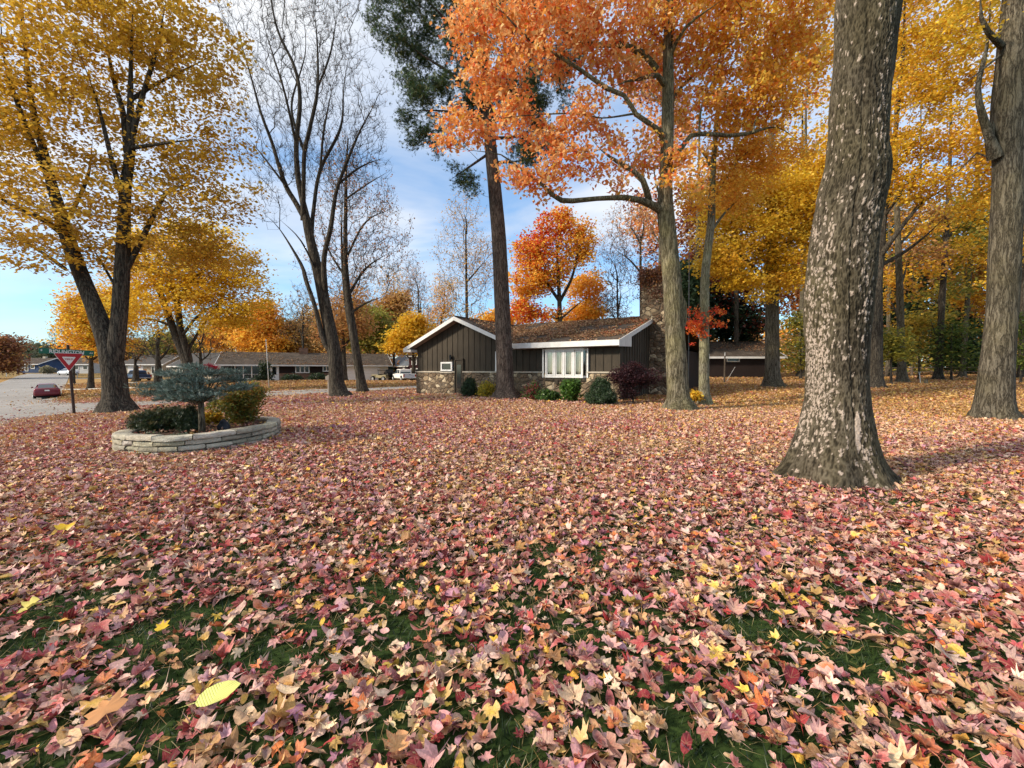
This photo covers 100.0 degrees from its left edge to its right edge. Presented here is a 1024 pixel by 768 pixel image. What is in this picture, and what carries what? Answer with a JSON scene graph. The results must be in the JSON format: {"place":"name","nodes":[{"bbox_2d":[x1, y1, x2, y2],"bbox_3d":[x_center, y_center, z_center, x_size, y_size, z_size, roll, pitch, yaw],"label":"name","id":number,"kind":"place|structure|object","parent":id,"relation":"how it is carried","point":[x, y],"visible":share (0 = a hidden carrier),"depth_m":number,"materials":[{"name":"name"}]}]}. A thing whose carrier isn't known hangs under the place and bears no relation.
{"place":"outdoors","nodes":[
{"label":"outdoors","id":0,"kind":"place"},
{"bbox_2d":[0,374,415,425],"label":"road","id":1,"kind":"structure","parent":0,"point":[19,384],"depth_m":34.48,"materials":[{"name":"asphalt"}]},
{"bbox_2d":[31,383,61,398],"bbox_3d":[-45.484,0.632,42.031,4.860,1.405,2.120,2,3,42],"label":"parked car","id":2,"kind":"object","parent":1,"relation":"on","point":[46,390],"visible":0.99,"depth_m":40.63,"materials":[{"name":"red paint"}]},
{"bbox_2d":[0,0,1000,367],"label":"sky","id":3,"kind":"structure","parent":0,"point":[423,189],"materials":[{"name":"blue"}]},
{"bbox_2d":[0,368,1023,767],"bbox_3d":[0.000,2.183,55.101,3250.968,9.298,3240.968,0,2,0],"label":"ground","id":4,"kind":"structure","parent":0,"point":[516,720],"depth_m":2.30,"materials":[{"name":"plant"}]},
{"bbox_2d":[0,332,38,378],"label":"maple tree","id":5,"kind":"object","parent":4,"relation":"on","point":[11,351],"visible":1,"depth_m":74.79,"materials":[{"name":"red plant"}]},
{"bbox_2d":[17,596,48,612],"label":"maple leaf","id":6,"kind":"object","parent":4,"relation":"on","point":[30,603],"visible":1,"depth_m":2.55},
{"bbox_2d":[20,356,65,372],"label":"house","id":7,"kind":"structure","parent":4,"relation":"on","point":[57,364],"depth_m":111.88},
{"bbox_2d":[20,339,65,359],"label":"woodland tree","id":8,"kind":"object","parent":4,"relation":"on","point":[29,350],"visible":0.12,"depth_m":132.34,"materials":[{"name":"green plant"}]},
{"bbox_2d":[47,319,77,382],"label":"bare tree","id":9,"kind":"object","parent":4,"relation":"on","point":[73,368],"visible":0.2,"depth_m":61.80,"materials":[{"name":"brown plant"}]},
{"bbox_2d":[39,345,93,412],"bbox_3d":[-18.951,-0.018,18.352,1.640,3.311,0.223,-2,2,-39],"label":"street sign","id":10,"kind":"object","parent":4,"relation":"on","point":[68,357],"visible":1,"depth_m":18.36,"materials":[{"name":"metal"}]},
{"bbox_2d":[75,358,99,372],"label":"house","id":11,"kind":"structure","parent":4,"relation":"on","point":[81,366],"depth_m":104.96,"materials":[{"name":"grey"}]},
{"bbox_2d":[36,271,145,389],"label":"maple tree","id":12,"kind":"object","parent":4,"relation":"on","point":[75,318],"visible":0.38,"depth_m":44.38,"materials":[{"name":"yellow plant"}]},
{"bbox_2d":[83,688,127,727],"bbox_3d":[-1.671,1.351,1.778,0.175,0.090,0.137,0,2,0],"label":"maple leaf","id":13,"kind":"object","parent":4,"relation":"on","point":[116,702],"visible":1,"depth_m":1.77,"materials":[{"name":"plant"}]},
{"bbox_2d":[111,573,134,586],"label":"maple leaf","id":14,"kind":"object","parent":4,"relation":"on","point":[123,581],"visible":1,"depth_m":2.85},
{"bbox_2d":[0,0,275,412],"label":"maple tree","id":15,"kind":"object","parent":4,"relation":"on","point":[110,336],"visible":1,"depth_m":16.41,"materials":[{"name":"yellow plant"}]},
{"bbox_2d":[127,370,151,380],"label":"pickup truck","id":16,"kind":"object","parent":4,"relation":"on","point":[143,374],"visible":0.5,"depth_m":67.21,"materials":[{"name":"blue paint"}]},
{"bbox_2d":[124,328,172,381],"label":"tree","id":17,"kind":"object","parent":4,"relation":"on","point":[135,377],"visible":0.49,"depth_m":49.84,"materials":[{"name":"brown plant"}]},
{"bbox_2d":[124,355,179,376],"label":"house","id":18,"kind":"structure","parent":4,"relation":"on","point":[148,363],"depth_m":84.17,"materials":[{"name":"white"}]},
{"bbox_2d":[125,313,193,382],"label":"bare tree","id":19,"kind":"object","parent":4,"relation":"on","point":[157,357],"visible":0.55,"depth_m":41.78,"materials":[{"name":"brown plant"}]},
{"bbox_2d":[128,329,222,354],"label":"woodland tree","id":20,"kind":"object","parent":4,"relation":"on","point":[172,344],"visible":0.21,"depth_m":89.45,"materials":[{"name":"orange plant"}]},
{"bbox_2d":[78,214,294,385],"bbox_3d":[-24.723,-6.382,32.695,14.125,13.135,9.166,0,2,0],"label":"maple tree","id":21,"kind":"object","parent":4,"relation":"on","point":[196,296],"visible":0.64,"depth_m":32.02,"materials":[{"name":"yellow plant"}]},
{"bbox_2d":[166,352,220,379],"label":"house","id":22,"kind":"structure","parent":4,"relation":"on","point":[205,361],"depth_m":71.79,"materials":[{"name":"white paint"}]},
{"bbox_2d":[111,416,281,455],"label":"planter wall","id":23,"kind":"structure","parent":4,"relation":"on","point":[128,440],"depth_m":7.93,"materials":[{"name":"stone"}]},
{"bbox_2d":[136,420,264,438],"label":"soil","id":24,"kind":"structure","parent":23,"relation":"in","point":[169,433],"depth_m":9.26,"materials":[{"name":"soil"}]},
{"bbox_2d":[119,400,191,432],"bbox_3d":[-7.464,0.678,9.184,1.229,0.777,1.411,0,2,0],"label":"yew shrub","id":25,"kind":"object","parent":24,"relation":"on","point":[158,418],"visible":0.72,"depth_m":8.79,"materials":[{"name":"green plant"}]},
{"bbox_2d":[170,403,197,432],"bbox_3d":[-6.539,0.698,8.706,0.584,0.713,0.551,0,2,-11],"label":"weeping shrub","id":26,"kind":"object","parent":24,"relation":"on","point":[187,420],"visible":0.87,"depth_m":8.62,"materials":[{"name":"green plant"}]},
{"bbox_2d":[123,362,257,432],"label":"blue spruce","id":27,"kind":"object","parent":24,"relation":"on","point":[172,389],"visible":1,"depth_m":8.21,"materials":[{"name":"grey plant"}]},
{"bbox_2d":[130,419,265,434],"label":"fallen leaves","id":28,"kind":"object","parent":24,"relation":"on","point":[236,425],"visible":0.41,"depth_m":8.90,"materials":[{"name":"red plant"}]},
{"bbox_2d":[205,412,225,424],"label":"perennial plant","id":29,"kind":"object","parent":24,"relation":"on","point":[215,418],"visible":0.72,"depth_m":9.91,"materials":[{"name":"yellow plant"}]},
{"bbox_2d":[205,380,273,426],"bbox_3d":[-6.392,0.414,9.857,1.581,1.079,1.527,0,2,0],"label":"golden shrub","id":30,"kind":"object","parent":24,"relation":"on","point":[235,407],"visible":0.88,"depth_m":9.68,"materials":[{"name":"yellow plant"}]},
{"bbox_2d":[168,312,232,383],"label":"bare tree","id":31,"kind":"object","parent":4,"relation":"on","point":[203,336],"visible":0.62,"depth_m":43.83,"materials":[{"name":"brown plant"}]},
{"bbox_2d":[190,315,241,352],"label":"maple tree","id":32,"kind":"object","parent":4,"relation":"on","point":[229,331],"visible":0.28,"depth_m":81.39,"materials":[{"name":"orange plant"}]},
{"bbox_2d":[220,296,299,352],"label":"maple tree","id":33,"kind":"object","parent":4,"relation":"on","point":[246,340],"visible":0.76,"depth_m":74.02,"materials":[{"name":"orange plant"}]},
{"bbox_2d":[251,360,275,380],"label":"evergreen shrub","id":34,"kind":"object","parent":4,"relation":"on","point":[262,374],"visible":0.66,"depth_m":54.62,"materials":[{"name":"green plant"}]},
{"bbox_2d":[264,318,323,352],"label":"maple tree","id":35,"kind":"object","parent":4,"relation":"on","point":[308,344],"visible":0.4,"depth_m":78.27,"materials":[{"name":"orange plant"}]},
{"bbox_2d":[198,0,393,397],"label":"bare tree","id":36,"kind":"object","parent":4,"relation":"on","point":[328,334],"visible":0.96,"depth_m":24.45,"materials":[{"name":"brown plant"}]},
{"bbox_2d":[276,280,318,347],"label":"bare tree","id":37,"kind":"object","parent":4,"relation":"on","point":[302,325],"visible":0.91,"depth_m":71.38,"materials":[{"name":"brown plant"}]},
{"bbox_2d":[215,348,392,379],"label":"house","id":38,"kind":"structure","parent":4,"relation":"on","point":[249,362],"depth_m":61.42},
{"bbox_2d":[234,366,259,378],"bbox_3d":[-35.789,-1.608,58.152,3.016,1.900,0.120,-1,2,-25],"label":"window","id":39,"kind":"structure","parent":38,"relation":"in","point":[253,371],"depth_m":58.24,"materials":[{"name":"glass"}]},
{"bbox_2d":[347,367,379,379],"bbox_3d":[-22.229,-1.503,64.391,4.622,2.180,0.039,-1,2,-25],"label":"garage door","id":40,"kind":"structure","parent":38,"relation":"in","point":[368,371],"depth_m":64.55,"materials":[{"name":"beige"}]},
{"bbox_2d":[286,301,349,352],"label":"maple tree","id":41,"kind":"object","parent":4,"relation":"on","point":[307,312],"visible":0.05,"depth_m":86.22,"materials":[{"name":"orange plant"}]},
{"bbox_2d":[303,281,384,380],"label":"maple tree","id":42,"kind":"object","parent":4,"relation":"on","point":[361,323],"visible":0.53,"depth_m":52.09,"materials":[{"name":"brown plant"}]},
{"bbox_2d":[291,128,418,392],"bbox_3d":[-10.549,-8.427,29.864,7.226,18.244,7.871,1,2,37],"label":"bare tree","id":43,"kind":"object","parent":4,"relation":"on","point":[361,383],"visible":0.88,"depth_m":29.62,"materials":[{"name":"brown plant"}]},
{"bbox_2d":[332,252,381,324],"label":"bare tree","id":44,"kind":"object","parent":4,"relation":"on","point":[359,283],"visible":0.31,"depth_m":83.41,"materials":[{"name":"brown plant"}]},
{"bbox_2d":[338,299,397,355],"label":"maple tree","id":45,"kind":"object","parent":4,"relation":"on","point":[368,343],"visible":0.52,"depth_m":72.31,"materials":[{"name":"green plant"}]},
{"bbox_2d":[371,369,392,379],"bbox_3d":[-19.000,-1.258,62.988,3.420,1.740,1.762,1,2,30],"label":"jeep","id":46,"kind":"object","parent":4,"relation":"on","point":[388,373],"visible":0.81,"depth_m":62.24,"materials":[{"name":"beige paint"}]},
{"bbox_2d":[370,264,417,371],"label":"bare tree","id":47,"kind":"object","parent":4,"relation":"on","point":[394,282],"visible":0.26,"depth_m":91.13,"materials":[{"name":"brown plant"}]},
{"bbox_2d":[368,288,422,379],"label":"maple tree","id":48,"kind":"object","parent":4,"relation":"on","point":[394,303],"visible":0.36,"depth_m":82.84,"materials":[{"name":"brown plant"}]},
{"bbox_2d":[392,355,408,371],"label":"barn","id":49,"kind":"structure","parent":4,"relation":"on","point":[403,363],"depth_m":90.90,"materials":[{"name":"stone"}]},
{"bbox_2d":[392,369,415,379],"bbox_3d":[-15.404,-1.243,60.928,2.200,1.780,5.355,-1,2,-34],"label":"pickup truck","id":50,"kind":"object","parent":4,"relation":"on","point":[403,374],"visible":0.84,"depth_m":59.89,"materials":[{"name":"white paint"}]},
{"bbox_2d":[374,307,435,379],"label":"maple tree","id":51,"kind":"object","parent":4,"relation":"on","point":[408,331],"visible":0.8,"depth_m":60.68,"materials":[{"name":"yellow plant"}]},
{"bbox_2d":[395,249,439,333],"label":"bare tree","id":52,"kind":"object","parent":4,"relation":"on","point":[420,297],"visible":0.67,"depth_m":65.33,"materials":[{"name":"brown plant"}]},
{"bbox_2d":[418,270,462,328],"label":"bare tree","id":53,"kind":"object","parent":4,"relation":"on","point":[441,315],"visible":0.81,"depth_m":59.29,"materials":[{"name":"brown plant"}]},
{"bbox_2d":[458,374,478,396],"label":"conical shrub","id":54,"kind":"object","parent":4,"relation":"on","point":[468,387],"visible":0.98,"depth_m":22.77,"materials":[{"name":"green plant"}]},
{"bbox_2d":[429,191,509,320],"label":"bare tree","id":55,"kind":"object","parent":4,"relation":"on","point":[466,292],"visible":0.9,"depth_m":49.38,"materials":[{"name":"brown plant"}]},
{"bbox_2d":[356,0,590,399],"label":"pine tree","id":56,"kind":"object","parent":4,"relation":"on","point":[416,87],"visible":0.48,"depth_m":20.85,"materials":[{"name":"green plant"}]},
{"bbox_2d":[475,378,495,396],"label":"yellow shrub","id":57,"kind":"object","parent":4,"relation":"on","point":[486,389],"visible":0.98,"depth_m":22.39,"materials":[{"name":"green plant"}]},
{"bbox_2d":[469,304,528,324],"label":"woodland tree","id":58,"kind":"object","parent":4,"relation":"on","point":[491,315],"visible":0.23,"depth_m":78.00,"materials":[{"name":"orange plant"}]},
{"bbox_2d":[0,371,1023,443],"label":"fallen leaves","id":59,"kind":"object","parent":4,"relation":"on","point":[949,412],"visible":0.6,"depth_m":13.76,"materials":[{"name":"orange plant"}]},
{"bbox_2d":[0,435,1023,767],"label":"fallen leaves","id":60,"kind":"object","parent":4,"relation":"on","point":[52,463],"depth_m":2.96,"materials":[{"name":"plant"}]},
{"bbox_2d":[180,680,240,707],"bbox_3d":[-1.298,1.336,1.848,0.226,0.040,0.092,-1,2,-19],"label":"beech leaf","id":61,"kind":"object","parent":60,"relation":"on","point":[217,692],"visible":1,"depth_m":1.85,"materials":[{"name":"plant"}]},
{"bbox_2d":[520,380,542,399],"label":"flowering shrub","id":62,"kind":"object","parent":4,"relation":"on","point":[530,392],"visible":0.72,"depth_m":20.42,"materials":[{"name":"red plant"}]},
{"bbox_2d":[534,388,560,401],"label":"leafy plant","id":63,"kind":"object","parent":4,"relation":"on","point":[547,394],"visible":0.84,"depth_m":19.69,"materials":[{"name":"green plant"}]},
{"bbox_2d":[403,279,709,400],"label":"house","id":64,"kind":"structure","parent":4,"relation":"on","point":[454,352],"depth_m":23.49,"materials":[{"name":"wood"}]},
{"bbox_2d":[454,359,463,393],"bbox_3d":[-3.067,-0.291,24.978,0.670,2.340,0.160,1,2,33],"label":"door","id":65,"kind":"structure","parent":64,"relation":"in","point":[458,363],"depth_m":24.98,"materials":[{"name":"brown glass"}]},
{"bbox_2d":[464,316,649,342],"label":"fallen leaves","id":66,"kind":"object","parent":64,"relation":"on","point":[561,327],"visible":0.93,"depth_m":24.04,"materials":[{"name":"brown plant"}]},
{"bbox_2d":[542,348,588,383],"bbox_3d":[2.595,-0.877,21.201,2.500,1.760,0.240,1,2,33],"label":"bay window","id":67,"kind":"structure","parent":64,"relation":"in","point":[554,361],"depth_m":21.15,"materials":[{"name":"white paint"}]},
{"bbox_2d":[633,265,681,395],"bbox_3d":[8.084,-2.022,23.423,2.691,9.013,1.694,0,2,0],"label":"creeper","id":68,"kind":"object","parent":64,"relation":"attached to","point":[647,275],"visible":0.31,"depth_m":23.36,"materials":[{"name":"red plant"}]},
{"bbox_2d":[508,203,604,323],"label":"maple tree","id":69,"kind":"object","parent":4,"relation":"on","point":[536,254],"visible":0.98,"depth_m":44.84,"materials":[{"name":"orange plant"}]},
{"bbox_2d":[558,377,583,401],"bbox_3d":[2.600,0.272,19.292,1.117,1.143,1.047,1,2,29],"label":"leafy plant","id":70,"kind":"object","parent":4,"relation":"on","point":[570,389],"visible":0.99,"depth_m":19.13,"materials":[{"name":"green plant"}]},
{"bbox_2d":[139,317,1017,374],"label":"woods","id":71,"kind":"object","parent":4,"relation":"on","point":[783,368],"visible":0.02,"depth_m":66.65,"materials":[{"name":"green plant"}]},
{"bbox_2d":[551,266,614,321],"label":"maple tree","id":72,"kind":"object","parent":4,"relation":"on","point":[584,310],"visible":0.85,"depth_m":50.78,"materials":[{"name":"orange plant"}]},
{"bbox_2d":[583,375,618,404],"bbox_3d":[3.740,0.277,18.147,1.697,1.365,2.063,0,2,0],"label":"evergreen shrub","id":73,"kind":"object","parent":4,"relation":"on","point":[601,391],"visible":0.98,"depth_m":17.69,"materials":[{"name":"green plant"}]},
{"bbox_2d":[595,290,631,317],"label":"tree","id":74,"kind":"object","parent":4,"relation":"on","point":[605,296],"visible":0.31,"depth_m":54.12,"materials":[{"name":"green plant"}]},
{"bbox_2d":[590,228,638,317],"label":"bare tree","id":75,"kind":"object","parent":4,"relation":"on","point":[618,301],"visible":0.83,"depth_m":49.53,"materials":[{"name":"brown plant"}]},
{"bbox_2d":[593,190,660,315],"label":"bare tree","id":76,"kind":"object","parent":4,"relation":"on","point":[639,237],"visible":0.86,"depth_m":47.35,"materials":[{"name":"brown plant"}]},
{"bbox_2d":[424,0,835,410],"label":"maple tree","id":77,"kind":"object","parent":4,"relation":"on","point":[769,81],"visible":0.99,"depth_m":15.27,"materials":[{"name":"orange plant"}]},
{"bbox_2d":[603,360,664,402],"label":"japanese maple","id":78,"kind":"object","parent":4,"relation":"on","point":[631,375],"visible":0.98,"depth_m":18.61,"materials":[{"name":"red plant"}]},
{"bbox_2d":[607,26,713,270],"bbox_3d":[20.084,-23.516,58.170,14.748,45.111,13.319,0,2,0],"label":"woodland tree","id":79,"kind":"object","parent":4,"relation":"on","point":[645,99],"visible":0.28,"depth_m":57.34,"materials":[{"name":"orange plant"}]},
{"bbox_2d":[646,112,729,269],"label":"woodland tree","id":80,"kind":"object","parent":4,"relation":"on","point":[687,228],"visible":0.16,"depth_m":51.54,"materials":[{"name":"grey plant"}]},
{"bbox_2d":[680,252,699,379],"bbox_3d":[11.230,-3.816,27.630,3.843,8.831,1.587,1,2,15],"label":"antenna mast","id":81,"kind":"object","parent":4,"relation":"on","point":[688,310],"visible":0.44,"depth_m":26.85,"materials":[{"name":"metal"}]},
{"bbox_2d":[690,389,704,401],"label":"yellow shrub","id":82,"kind":"object","parent":4,"relation":"on","point":[695,395],"visible":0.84,"depth_m":17.89,"materials":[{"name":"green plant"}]},
{"bbox_2d":[679,254,723,342],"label":"evergreen tree","id":83,"kind":"object","parent":4,"relation":"on","point":[694,297],"visible":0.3,"depth_m":44.41,"materials":[{"name":"green plant"}]},
{"bbox_2d":[700,94,782,345],"bbox_3d":[25.437,-16.035,49.540,11.487,30.555,8.882,0,2,0],"label":"woodland tree","id":84,"kind":"object","parent":4,"relation":"on","point":[735,312],"visible":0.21,"depth_m":47.30,"materials":[{"name":"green plant"}]},
{"bbox_2d":[709,268,782,341],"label":"evergreen tree","id":85,"kind":"object","parent":4,"relation":"on","point":[724,334],"visible":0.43,"depth_m":48.10,"materials":[{"name":"green plant"}]},
{"bbox_2d":[709,342,787,377],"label":"garage","id":86,"kind":"structure","parent":4,"relation":"on","point":[746,363],"depth_m":43.98,"materials":[{"name":"wood"}]},
{"bbox_2d":[673,53,826,404],"bbox_3d":[9.762,-7.001,18.677,6.887,15.922,4.185,0,2,0],"label":"maple tree","id":87,"kind":"object","parent":4,"relation":"on","point":[734,175],"visible":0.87,"depth_m":18.18,"materials":[{"name":"orange plant"}]},
{"bbox_2d":[677,119,825,387],"bbox_3d":[16.262,-8.567,28.288,12.790,17.756,7.910,-1,2,-16],"label":"maple tree","id":88,"kind":"object","parent":4,"relation":"on","point":[775,221],"visible":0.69,"depth_m":26.89,"materials":[{"name":"yellow plant"}]},
{"bbox_2d":[760,98,807,364],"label":"woodland tree","id":89,"kind":"object","parent":4,"relation":"on","point":[792,302],"visible":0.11,"depth_m":54.89,"materials":[{"name":"yellow plant"}]},
{"bbox_2d":[735,0,834,376],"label":"woodland tree","id":90,"kind":"object","parent":4,"relation":"on","point":[827,91],"visible":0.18,"depth_m":45.66,"materials":[{"name":"yellow plant"}]},
{"bbox_2d":[779,308,804,378],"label":"sapling tree","id":91,"kind":"object","parent":4,"relation":"on","point":[799,326],"visible":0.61,"depth_m":39.84,"materials":[{"name":"green plant"}]},
{"bbox_2d":[770,0,904,494],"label":"maple tree","id":92,"kind":"object","parent":4,"relation":"on","point":[835,442],"visible":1,"depth_m":5.56,"materials":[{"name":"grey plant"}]},
{"bbox_2d":[787,0,1023,387],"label":"maple tree","id":93,"kind":"object","parent":4,"relation":"on","point":[933,97],"visible":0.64,"depth_m":25.00,"materials":[{"name":"yellow plant"}]},
{"bbox_2d":[883,324,933,383],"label":"sapling tree","id":94,"kind":"object","parent":4,"relation":"on","point":[891,345],"visible":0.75,"depth_m":29.55,"materials":[{"name":"green plant"}]},
{"bbox_2d":[883,250,939,374],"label":"evergreen tree","id":95,"kind":"object","parent":4,"relation":"on","point":[908,305],"visible":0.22,"depth_m":44.12,"materials":[{"name":"green plant"}]},
{"bbox_2d":[883,111,942,375],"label":"woodland tree","id":96,"kind":"object","parent":4,"relation":"on","point":[887,325],"visible":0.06,"depth_m":43.74,"materials":[{"name":"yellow plant"}]},
{"bbox_2d":[889,309,963,378],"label":"sapling tree","id":97,"kind":"object","parent":4,"relation":"on","point":[920,324],"visible":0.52,"depth_m":37.51,"materials":[{"name":"green plant"}]},
{"bbox_2d":[883,0,987,382],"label":"woodland tree","id":98,"kind":"object","parent":4,"relation":"on","point":[899,274],"visible":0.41,"depth_m":34.26,"materials":[{"name":"yellow plant"}]},
{"bbox_2d":[883,96,989,379],"bbox_3d":[39.359,-12.165,38.637,9.784,23.685,8.234,0,2,0],"label":"woodland tree","id":99,"kind":"object","parent":4,"relation":"on","point":[942,292],"visible":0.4,"depth_m":37.40,"materials":[{"name":"yellow plant"}]},
{"bbox_2d":[905,309,983,379],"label":"sapling tree","id":100,"kind":"object","parent":4,"relation":"on","point":[946,335],"visible":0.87,"depth_m":34.80,"materials":[{"name":"green plant"}]},
{"bbox_2d":[908,125,989,376],"bbox_3d":[44.690,-13.599,42.218,10.997,26.104,9.392,0,2,0],"label":"woodland tree","id":101,"kind":"object","parent":4,"relation":"on","point":[977,297],"visible":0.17,"depth_m":41.88,"materials":[{"name":"yellow plant"}]},
{"bbox_2d":[912,105,985,372],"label":"woodland tree","id":102,"kind":"object","parent":4,"relation":"on","point":[931,270],"visible":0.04,"depth_m":54.92,"materials":[{"name":"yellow plant"}]},
{"bbox_2d":[915,0,1023,420],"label":"maple tree","id":103,"kind":"object","parent":4,"relation":"on","point":[1002,129],"visible":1,"depth_m":11.95,"materials":[{"name":"brown plant"}]},
{"bbox_2d":[922,288,1017,373],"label":"evergreen tree","id":104,"kind":"object","parent":4,"relation":"on","point":[969,338],"visible":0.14,"depth_m":46.74,"materials":[{"name":"green plant"}]},
{"bbox_2d":[965,175,1023,377],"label":"woodland tree","id":105,"kind":"object","parent":4,"relation":"on","point":[1020,310],"visible":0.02,"depth_m":37.76,"materials":[{"name":"brown plant"}]},
{"bbox_2d":[977,311,1023,382],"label":"sapling tree","id":106,"kind":"object","parent":4,"relation":"on","point":[1019,360],"visible":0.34,"depth_m":29.91,"materials":[{"name":"green plant"}]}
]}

